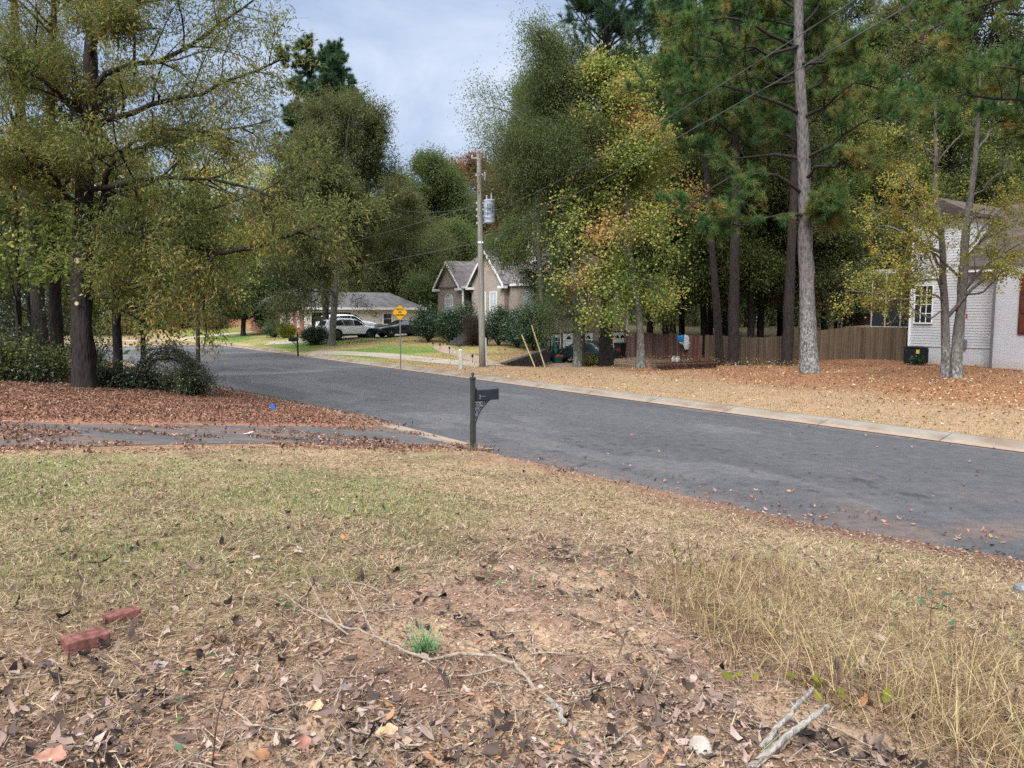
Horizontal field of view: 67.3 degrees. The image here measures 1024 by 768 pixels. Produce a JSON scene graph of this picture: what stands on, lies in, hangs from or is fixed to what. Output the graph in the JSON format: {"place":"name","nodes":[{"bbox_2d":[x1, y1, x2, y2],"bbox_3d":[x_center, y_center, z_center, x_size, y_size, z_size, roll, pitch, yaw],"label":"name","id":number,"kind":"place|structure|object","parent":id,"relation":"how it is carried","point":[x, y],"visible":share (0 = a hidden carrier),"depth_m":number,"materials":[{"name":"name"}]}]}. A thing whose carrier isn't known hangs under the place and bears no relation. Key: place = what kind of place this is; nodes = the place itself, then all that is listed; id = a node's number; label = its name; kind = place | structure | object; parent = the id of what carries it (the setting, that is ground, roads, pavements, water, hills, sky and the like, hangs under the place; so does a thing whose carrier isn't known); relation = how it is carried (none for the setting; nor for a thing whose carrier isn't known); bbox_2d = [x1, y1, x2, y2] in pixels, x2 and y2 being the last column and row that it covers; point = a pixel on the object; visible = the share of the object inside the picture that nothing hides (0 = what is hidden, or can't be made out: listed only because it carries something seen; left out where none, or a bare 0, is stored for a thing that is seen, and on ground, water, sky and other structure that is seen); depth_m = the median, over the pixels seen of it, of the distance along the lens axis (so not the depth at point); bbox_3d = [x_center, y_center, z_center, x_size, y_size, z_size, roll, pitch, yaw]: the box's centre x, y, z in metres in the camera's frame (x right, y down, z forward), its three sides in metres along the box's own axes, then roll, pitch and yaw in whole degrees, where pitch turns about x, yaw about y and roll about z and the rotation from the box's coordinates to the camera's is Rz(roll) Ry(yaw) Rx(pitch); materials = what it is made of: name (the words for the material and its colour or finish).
{"place":"outdoors","nodes":[
{"label":"outdoors","id":0,"kind":"place"},
{"bbox_2d":[0,422,458,447],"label":"driveway","id":1,"kind":"structure","parent":0,"point":[147,438],"depth_m":14.99,"materials":[{"name":"concrete"}]},
{"bbox_2d":[303,350,500,366],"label":"driveway","id":2,"kind":"structure","parent":0,"point":[379,355],"depth_m":46.63,"materials":[{"name":"concrete"}]},
{"bbox_2d":[0,319,1023,767],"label":"ground","id":3,"kind":"structure","parent":0,"point":[256,339],"depth_m":4.69,"materials":[{"name":"soil"}]},
{"bbox_2d":[0,319,55,380],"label":"undergrowth bush","id":4,"kind":"object","parent":3,"relation":"on","point":[6,354],"visible":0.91,"depth_m":24.56,"materials":[{"name":"green plant"}]},
{"bbox_2d":[0,275,67,359],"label":"undergrowth bush","id":5,"kind":"object","parent":3,"relation":"on","point":[3,313],"visible":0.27,"depth_m":28.27,"materials":[{"name":"green plant"}]},
{"bbox_2d":[0,346,70,382],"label":"undergrowth bush","id":6,"kind":"object","parent":3,"relation":"on","point":[34,376],"visible":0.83,"depth_m":24.70,"materials":[{"name":"green plant"}]},
{"bbox_2d":[0,0,83,375],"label":"oak tree","id":7,"kind":"object","parent":3,"relation":"on","point":[34,301],"visible":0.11,"depth_m":28.57,"materials":[{"name":"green plant"}]},
{"bbox_2d":[23,332,71,382],"bbox_3d":[-14.947,-0.756,25.498,1.908,1.973,2.162,0,5,0],"label":"undergrowth bush","id":8,"kind":"object","parent":3,"relation":"on","point":[58,362],"visible":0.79,"depth_m":25.37,"materials":[{"name":"green plant"}]},
{"bbox_2d":[0,101,99,377],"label":"young maple","id":9,"kind":"object","parent":3,"relation":"on","point":[17,290],"visible":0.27,"depth_m":25.30,"materials":[{"name":"green plant"}]},
{"bbox_2d":[34,744,74,766],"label":"fallen leaf","id":10,"kind":"object","parent":3,"relation":"on","point":[57,753],"visible":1,"depth_m":2.35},
{"bbox_2d":[0,103,110,367],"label":"young maple","id":11,"kind":"object","parent":3,"relation":"on","point":[25,276],"visible":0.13,"depth_m":30.79,"materials":[{"name":"brown plant"}]},
{"bbox_2d":[64,321,129,368],"bbox_3d":[-16.835,-1.293,31.049,2.706,2.518,3.156,-1,6,-15],"label":"undergrowth bush","id":12,"kind":"object","parent":3,"relation":"on","point":[98,351],"visible":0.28,"depth_m":30.98,"materials":[{"name":"green plant"}]},
{"bbox_2d":[63,350,133,386],"bbox_3d":[-13.505,-0.277,25.204,2.286,1.668,1.785,0,5,0],"label":"undergrowth bush","id":13,"kind":"object","parent":3,"relation":"on","point":[101,370],"visible":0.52,"depth_m":25.08,"materials":[{"name":"green plant"}]},
{"bbox_2d":[0,0,209,379],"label":"oak tree","id":14,"kind":"object","parent":3,"relation":"on","point":[56,328],"visible":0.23,"depth_m":26.27,"materials":[{"name":"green plant"}]},
{"bbox_2d":[0,106,240,382],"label":"young maple","id":15,"kind":"object","parent":3,"relation":"on","point":[116,335],"visible":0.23,"depth_m":24.67,"materials":[{"name":"green plant"}]},
{"bbox_2d":[102,605,140,624],"bbox_3d":[-1.776,1.066,3.503,0.089,0.070,0.141,5,7,40],"label":"loose brick","id":16,"kind":"object","parent":3,"relation":"on","point":[124,612],"visible":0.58,"depth_m":3.48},
{"bbox_2d":[97,359,160,389],"bbox_3d":[-12.623,-0.095,25.461,2.302,1.652,2.083,-5,7,-43],"label":"undergrowth bush","id":17,"kind":"object","parent":3,"relation":"on","point":[128,383],"visible":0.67,"depth_m":25.16,"materials":[{"name":"green plant"}]},
{"bbox_2d":[45,151,243,365],"bbox_3d":[-16.111,-5.462,33.872,9.390,10.222,8.523,5,7,43],"label":"young maple","id":18,"kind":"object","parent":3,"relation":"on","point":[142,299],"visible":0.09,"depth_m":33.77,"materials":[{"name":"green plant"}]},
{"bbox_2d":[130,335,226,397],"bbox_3d":[-10.557,-0.467,24.802,3.621,2.404,2.703,0,5,0],"label":"arching bush","id":19,"kind":"object","parent":3,"relation":"on","point":[191,378],"visible":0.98,"depth_m":24.24,"materials":[{"name":"green plant"}]},
{"bbox_2d":[107,146,277,362],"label":"young maple","id":20,"kind":"object","parent":3,"relation":"on","point":[258,186],"visible":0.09,"depth_m":43.69,"materials":[{"name":"green plant"}]},
{"bbox_2d":[0,0,397,388],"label":"oak tree","id":21,"kind":"object","parent":3,"relation":"on","point":[161,262],"visible":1,"depth_m":21.74,"materials":[{"name":"green plant"}]},
{"bbox_2d":[175,631,257,766],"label":"seedling","id":22,"kind":"object","parent":3,"relation":"on","point":[178,746],"visible":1,"depth_m":2.36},
{"bbox_2d":[206,216,289,335],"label":"magnolia tree","id":23,"kind":"object","parent":3,"relation":"on","point":[260,313],"visible":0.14,"depth_m":77.02,"materials":[{"name":"green plant"}]},
{"bbox_2d":[0,377,499,454],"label":"leaf litter","id":24,"kind":"object","parent":3,"relation":"on","point":[67,393],"visible":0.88,"depth_m":18.16,"materials":[{"name":"plant"}]},
{"bbox_2d":[298,323,328,344],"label":"mound bush","id":25,"kind":"object","parent":3,"relation":"on","point":[315,335],"visible":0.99,"depth_m":59.77,"materials":[{"name":"green plant"}]},
{"bbox_2d":[261,32,384,320],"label":"pine tree","id":26,"kind":"object","parent":3,"relation":"on","point":[334,58],"visible":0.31,"depth_m":62.20,"materials":[{"name":"green plant"}]},
{"bbox_2d":[251,289,426,334],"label":"ranch house","id":27,"kind":"structure","parent":3,"relation":"on","point":[386,304],"depth_m":76.40,"materials":[{"name":"beige"}]},
{"bbox_2d":[265,334,415,344],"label":"car park pad","id":28,"kind":"object","parent":3,"relation":"on","point":[299,341],"visible":0.39,"depth_m":64.89,"materials":[{"name":"concrete"}]},
{"bbox_2d":[317,318,377,339],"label":"suv","id":29,"kind":"object","parent":28,"relation":"on","point":[350,326],"visible":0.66,"depth_m":63.44,"materials":[{"name":"white metal"}]},
{"bbox_2d":[372,320,420,336],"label":"sports coupe","id":30,"kind":"object","parent":28,"relation":"on","point":[391,329],"visible":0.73,"depth_m":64.32,"materials":[{"name":"black metal"}]},
{"bbox_2d":[228,77,463,345],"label":"oak tree","id":31,"kind":"object","parent":3,"relation":"on","point":[366,134],"visible":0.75,"depth_m":55.58,"materials":[{"name":"green plant"}]},
{"bbox_2d":[175,329,534,362],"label":"lawn turf","id":32,"kind":"structure","parent":3,"relation":"on","point":[344,348],"depth_m":54.84,"materials":[{"name":"plant"}]},
{"bbox_2d":[341,186,447,303],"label":"oak tree","id":33,"kind":"object","parent":3,"relation":"on","point":[378,281],"visible":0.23,"depth_m":84.43,"materials":[{"name":"green plant"}]},
{"bbox_2d":[0,455,804,614],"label":"green clippings","id":34,"kind":"object","parent":3,"relation":"on","point":[404,574],"visible":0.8,"depth_m":5.23,"materials":[{"name":"plant"}]},
{"bbox_2d":[279,555,535,689],"bbox_3d":[-0.559,1.056,3.419,0.412,0.112,1.667,-5,7,-41],"label":"fallen stick","id":35,"kind":"object","parent":3,"relation":"on","point":[499,658],"visible":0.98,"depth_m":3.12,"materials":[{"name":"wood"}]},
{"bbox_2d":[354,141,488,316],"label":"oak tree","id":36,"kind":"object","parent":3,"relation":"on","point":[438,179],"visible":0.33,"depth_m":88.78,"materials":[{"name":"green plant"}]},
{"bbox_2d":[399,620,446,656],"bbox_3d":[-0.369,1.066,3.233,0.251,0.153,0.256,0,5,0],"label":"grass tuft","id":37,"kind":"object","parent":3,"relation":"on","point":[423,645],"visible":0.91,"depth_m":3.24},
{"bbox_2d":[407,298,443,341],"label":"holly bush","id":38,"kind":"object","parent":3,"relation":"on","point":[423,328],"visible":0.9,"depth_m":57.37,"materials":[{"name":"green plant"}]},
{"bbox_2d":[394,212,485,310],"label":"oak tree","id":39,"kind":"object","parent":3,"relation":"on","point":[423,286],"visible":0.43,"depth_m":80.72,"materials":[{"name":"green plant"}]},
{"bbox_2d":[431,305,464,342],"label":"holly bush","id":40,"kind":"object","parent":3,"relation":"on","point":[444,324],"visible":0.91,"depth_m":56.51,"materials":[{"name":"green plant"}]},
{"bbox_2d":[424,140,517,236],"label":"maple tree","id":41,"kind":"object","parent":3,"relation":"on","point":[465,164],"visible":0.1,"depth_m":100.64,"materials":[{"name":"green plant"}]},
{"bbox_2d":[459,311,490,346],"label":"bare shrub","id":42,"kind":"object","parent":3,"relation":"on","point":[472,334],"visible":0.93,"depth_m":53.10,"materials":[{"name":"brown plant"}]},
{"bbox_2d":[471,154,494,366],"bbox_3d":[-1.418,-5.920,38.132,1.196,10.752,0.644,0,5,0],"label":"utility pole","id":43,"kind":"object","parent":3,"relation":"on","point":[489,217],"visible":0.97,"depth_m":38.02,"materials":[{"name":"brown wood"}]},
{"bbox_2d":[482,0,855,215],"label":"power wire","id":44,"kind":"object","parent":43,"relation":"attached to","point":[707,93],"visible":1,"depth_m":14.45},
{"bbox_2d":[482,0,919,241],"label":"power wire","id":45,"kind":"object","parent":43,"relation":"attached to","point":[912,3],"visible":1,"depth_m":13.36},
{"bbox_2d":[469,372,498,449],"bbox_3d":[-0.587,0.707,16.090,0.656,1.945,0.210,-4,7,-35],"label":"mailbox","id":46,"kind":"object","parent":3,"relation":"on","point":[486,394],"visible":0.99,"depth_m":15.92,"materials":[{"name":"black metal"}]},
{"bbox_2d":[477,302,512,345],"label":"holly bush","id":47,"kind":"object","parent":3,"relation":"on","point":[492,326],"visible":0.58,"depth_m":53.37,"materials":[{"name":"green plant"}]},
{"bbox_2d":[0,442,1023,767],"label":"dry grass","id":48,"kind":"structure","parent":3,"relation":"on","point":[378,584],"depth_m":4.79,"materials":[{"name":"plant"}]},
{"bbox_2d":[0,418,1023,767],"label":"leaf fragments","id":49,"kind":"object","parent":3,"relation":"on","point":[478,744],"visible":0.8,"depth_m":3.38,"materials":[{"name":"plant"}]},
{"bbox_2d":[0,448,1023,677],"bbox_3d":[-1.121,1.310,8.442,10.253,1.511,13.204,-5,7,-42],"label":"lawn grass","id":50,"kind":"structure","parent":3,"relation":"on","point":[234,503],"depth_m":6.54,"materials":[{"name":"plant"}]},
{"bbox_2d":[0,431,1023,767],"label":"narrow leaves","id":51,"kind":"object","parent":3,"relation":"on","point":[258,651],"visible":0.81,"depth_m":3.44,"materials":[{"name":"plant"}]},
{"bbox_2d":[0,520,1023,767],"bbox_3d":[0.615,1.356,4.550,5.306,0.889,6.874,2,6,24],"label":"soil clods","id":52,"kind":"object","parent":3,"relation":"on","point":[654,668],"visible":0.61,"depth_m":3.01,"materials":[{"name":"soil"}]},
{"bbox_2d":[0,78,1023,335],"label":"woods","id":53,"kind":"object","parent":3,"relation":"on","point":[128,320],"visible":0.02,"depth_m":95.92,"materials":[{"name":"green plant"}]},
{"bbox_2d":[0,448,1023,767],"bbox_3d":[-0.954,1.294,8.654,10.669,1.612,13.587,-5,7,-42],"label":"fallen leaves","id":54,"kind":"object","parent":3,"relation":"on","point":[316,740],"depth_m":2.82,"materials":[{"name":"plant"}]},
{"bbox_2d":[0,489,1023,767],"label":"fallen leaves","id":55,"kind":"object","parent":3,"relation":"on","point":[408,719],"depth_m":2.94,"materials":[{"name":"plant"}]},
{"bbox_2d":[497,301,528,347],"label":"holly bush","id":56,"kind":"object","parent":3,"relation":"on","point":[508,332],"visible":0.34,"depth_m":51.69,"materials":[{"name":"green plant"}]},
{"bbox_2d":[501,345,558,366],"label":"retaining wall","id":57,"kind":"structure","parent":3,"relation":"on","point":[525,360],"depth_m":45.54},
{"bbox_2d":[432,230,628,347],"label":"brick house","id":58,"kind":"structure","parent":3,"relation":"on","point":[463,286],"depth_m":57.34,"materials":[{"name":"brown brick"}]},
{"bbox_2d":[466,73,594,348],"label":"oak tree","id":59,"kind":"object","parent":3,"relation":"on","point":[517,254],"visible":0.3,"depth_m":50.47,"materials":[{"name":"green plant"}]},
{"bbox_2d":[507,294,561,349],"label":"holly bush","id":60,"kind":"object","parent":3,"relation":"on","point":[525,329],"visible":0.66,"depth_m":49.04,"materials":[{"name":"green plant"}]},
{"bbox_2d":[437,0,664,366],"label":"oak tree","id":61,"kind":"object","parent":3,"relation":"on","point":[538,162],"visible":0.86,"depth_m":36.20,"materials":[{"name":"green plant"}]},
{"bbox_2d":[551,187,623,365],"bbox_3d":[3.736,-5.258,37.888,3.633,8.955,4.140,0,5,0],"label":"young oak","id":62,"kind":"object","parent":3,"relation":"on","point":[577,231],"visible":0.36,"depth_m":37.58,"materials":[{"name":"green plant"}]},
{"bbox_2d":[557,340,619,364],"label":"sedan","id":63,"kind":"object","parent":3,"relation":"on","point":[590,348],"visible":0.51,"depth_m":48.10,"materials":[{"name":"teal metal"}]},
{"bbox_2d":[520,37,712,367],"bbox_3d":[4.998,-8.379,36.344,7.416,15.403,7.959,5,7,44],"label":"sweetgum tree","id":64,"kind":"object","parent":3,"relation":"on","point":[609,87],"visible":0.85,"depth_m":35.62,"materials":[{"name":"green plant"}]},
{"bbox_2d":[544,0,688,366],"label":"pine tree","id":65,"kind":"object","parent":3,"relation":"on","point":[622,25],"visible":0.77,"depth_m":37.24,"materials":[{"name":"green plant"}]},
{"bbox_2d":[215,342,1023,451],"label":"kerb","id":66,"kind":"structure","parent":3,"relation":"on","point":[983,441],"depth_m":22.22,"materials":[{"name":"concrete"}]},
{"bbox_2d":[624,331,702,361],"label":"board fence","id":67,"kind":"object","parent":3,"relation":"on","point":[656,345],"visible":0.73,"depth_m":53.10,"materials":[{"name":"wood"}]},
{"bbox_2d":[599,149,729,344],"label":"woodland tree","id":68,"kind":"object","parent":3,"relation":"on","point":[665,326],"visible":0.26,"depth_m":52.25,"materials":[{"name":"green plant"}]},
{"bbox_2d":[611,46,718,333],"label":"woodland tree","id":69,"kind":"object","parent":3,"relation":"on","point":[650,271],"visible":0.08,"depth_m":53.39,"materials":[{"name":"green plant"}]},
{"bbox_2d":[594,10,748,334],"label":"woodland tree","id":70,"kind":"object","parent":3,"relation":"on","point":[665,31],"visible":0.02,"depth_m":59.23,"materials":[{"name":"green plant"}]},
{"bbox_2d":[651,360,716,369],"bbox_3d":[8.130,-0.890,36.270,3.546,0.598,0.925,-2,6,-19],"label":"raised bed","id":71,"kind":"object","parent":3,"relation":"on","point":[686,365],"visible":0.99,"depth_m":36.07,"materials":[{"name":"brown wood"}]},
{"bbox_2d":[368,350,1023,440],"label":"verge turf","id":72,"kind":"structure","parent":3,"relation":"on","point":[721,387],"depth_m":26.41,"materials":[{"name":"plant"}]},
{"bbox_2d":[642,0,759,365],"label":"pine tree","id":73,"kind":"object","parent":3,"relation":"on","point":[664,61],"visible":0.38,"depth_m":46.15,"materials":[{"name":"green plant"}]},
{"bbox_2d":[689,735,713,758],"bbox_3d":[0.635,1.218,2.564,0.082,0.070,0.084,-2,6,-17],"label":"stone","id":74,"kind":"object","parent":3,"relation":"on","point":[702,743],"visible":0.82,"depth_m":2.54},
{"bbox_2d":[641,31,763,356],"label":"woodland tree","id":75,"kind":"object","parent":3,"relation":"on","point":[703,318],"visible":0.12,"depth_m":52.99,"materials":[{"name":"green plant"}]},
{"bbox_2d":[385,353,1023,433],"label":"pine straw leaves","id":76,"kind":"object","parent":3,"relation":"on","point":[900,389],"visible":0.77,"depth_m":30.30,"materials":[{"name":"plant"}]},
{"bbox_2d":[665,0,793,365],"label":"pine tree","id":77,"kind":"object","parent":3,"relation":"on","point":[778,30],"visible":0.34,"depth_m":44.69,"materials":[{"name":"green plant"}]},
{"bbox_2d":[670,144,798,351],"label":"woodland tree","id":78,"kind":"object","parent":3,"relation":"on","point":[754,254],"visible":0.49,"depth_m":49.90,"materials":[{"name":"green plant"}]},
{"bbox_2d":[671,19,842,347],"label":"woodland tree","id":79,"kind":"object","parent":3,"relation":"on","point":[760,325],"visible":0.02,"depth_m":52.45,"materials":[{"name":"green plant"}]},
{"bbox_2d":[620,0,936,372],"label":"pine tree","id":80,"kind":"object","parent":3,"relation":"on","point":[827,206],"visible":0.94,"depth_m":32.80,"materials":[{"name":"green plant"}]},
{"bbox_2d":[759,687,813,748],"bbox_3d":[0.937,1.157,2.638,0.351,0.131,0.038,-5,7,-42],"label":"stick","id":81,"kind":"object","parent":3,"relation":"on","point":[772,733],"visible":0.88,"depth_m":2.62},
{"bbox_2d":[748,704,830,766],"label":"stick","id":82,"kind":"object","parent":3,"relation":"on","point":[783,739],"visible":0.99,"depth_m":2.52,"materials":[{"name":"wood"}]},
{"bbox_2d":[729,0,859,365],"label":"pine tree","id":83,"kind":"object","parent":3,"relation":"on","point":[787,341],"visible":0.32,"depth_m":44.55,"materials":[{"name":"green plant"}]},
{"bbox_2d":[705,327,907,365],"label":"board fence","id":84,"kind":"object","parent":3,"relation":"on","point":[866,344],"visible":0.65,"depth_m":45.45,"materials":[{"name":"wood"}]},
{"bbox_2d":[722,671,891,702],"bbox_3d":[1.172,1.220,3.087,0.618,0.100,0.221,0,5,0],"label":"seedling","id":85,"kind":"object","parent":3,"relation":"on","point":[727,675],"visible":0.92,"depth_m":3.09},
{"bbox_2d":[598,538,1023,767],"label":"tall grass","id":86,"kind":"structure","parent":3,"relation":"on","point":[900,688],"depth_m":3.70,"materials":[{"name":"plant"}]},
{"bbox_2d":[739,104,900,333],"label":"woodland tree","id":87,"kind":"object","parent":3,"relation":"on","point":[822,281],"visible":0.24,"depth_m":50.12,"materials":[{"name":"green plant"}]},
{"bbox_2d":[745,46,918,339],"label":"woodland tree","id":88,"kind":"object","parent":3,"relation":"on","point":[860,132],"visible":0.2,"depth_m":50.49,"materials":[{"name":"green plant"}]},
{"bbox_2d":[805,0,887,311],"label":"woodland tree","id":89,"kind":"object","parent":3,"relation":"on","point":[864,7],"visible":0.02,"depth_m":72.13,"materials":[{"name":"green plant"}]},
{"bbox_2d":[781,104,918,327],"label":"woodland tree","id":90,"kind":"object","parent":3,"relation":"on","point":[838,324],"visible":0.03,"depth_m":54.73,"materials":[{"name":"green plant"}]},
{"bbox_2d":[817,10,959,313],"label":"woodland tree","id":91,"kind":"object","parent":3,"relation":"on","point":[875,39],"visible":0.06,"depth_m":55.93,"materials":[{"name":"green plant"}]},
{"bbox_2d":[813,73,977,331],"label":"woodland tree","id":92,"kind":"object","parent":3,"relation":"on","point":[918,154],"visible":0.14,"depth_m":52.85,"materials":[{"name":"green plant"}]},
{"bbox_2d":[855,0,979,248],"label":"woodland tree","id":93,"kind":"object","parent":3,"relation":"on","point":[904,53],"visible":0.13,"depth_m":59.94,"materials":[{"name":"green plant"}]},
{"bbox_2d":[827,55,1023,377],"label":"yellow tree","id":94,"kind":"object","parent":3,"relation":"on","point":[951,364],"visible":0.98,"depth_m":30.62,"materials":[{"name":"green plant"}]},
{"bbox_2d":[868,34,1023,263],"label":"woodland tree","id":95,"kind":"object","parent":3,"relation":"on","point":[995,166],"visible":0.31,"depth_m":54.47,"materials":[{"name":"green plant"}]},
{"bbox_2d":[870,197,1023,369],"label":"white house","id":96,"kind":"structure","parent":3,"relation":"on","point":[993,335],"depth_m":38.40,"materials":[{"name":"wood"}]},
{"bbox_2d":[913,285,933,323],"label":"window","id":97,"kind":"structure","parent":96,"relation":"in","point":[928,311],"depth_m":40.17,"materials":[{"name":"white glass"}]},
{"bbox_2d":[876,0,1023,194],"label":"pine tree","id":98,"kind":"object","parent":3,"relation":"on","point":[957,20],"visible":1,"depth_m":25.00,"materials":[{"name":"green plant"}]},
{"bbox_2d":[885,0,1022,244],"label":"woodland tree","id":99,"kind":"object","parent":3,"relation":"on","point":[929,6],"visible":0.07,"depth_m":60.85,"materials":[{"name":"green plant"}]},
{"bbox_2d":[889,0,1023,242],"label":"woodland tree","id":100,"kind":"object","parent":3,"relation":"on","point":[1018,31],"visible":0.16,"depth_m":59.65,"materials":[{"name":"green plant"}]},
{"bbox_2d":[0,0,1023,313],"label":"sky","id":101,"kind":"structure","parent":0,"point":[413,52],"materials":[{"name":"white"}]},
{"bbox_2d":[68,345,1023,560],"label":"road","id":102,"kind":"structure","parent":0,"point":[690,444],"depth_m":16.30,"materials":[{"name":"asphalt"}]},
{"bbox_2d":[123,362,1021,559],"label":"fallen leaves","id":103,"kind":"object","parent":102,"relation":"on","point":[814,505],"depth_m":14.01,"materials":[{"name":"plant"}]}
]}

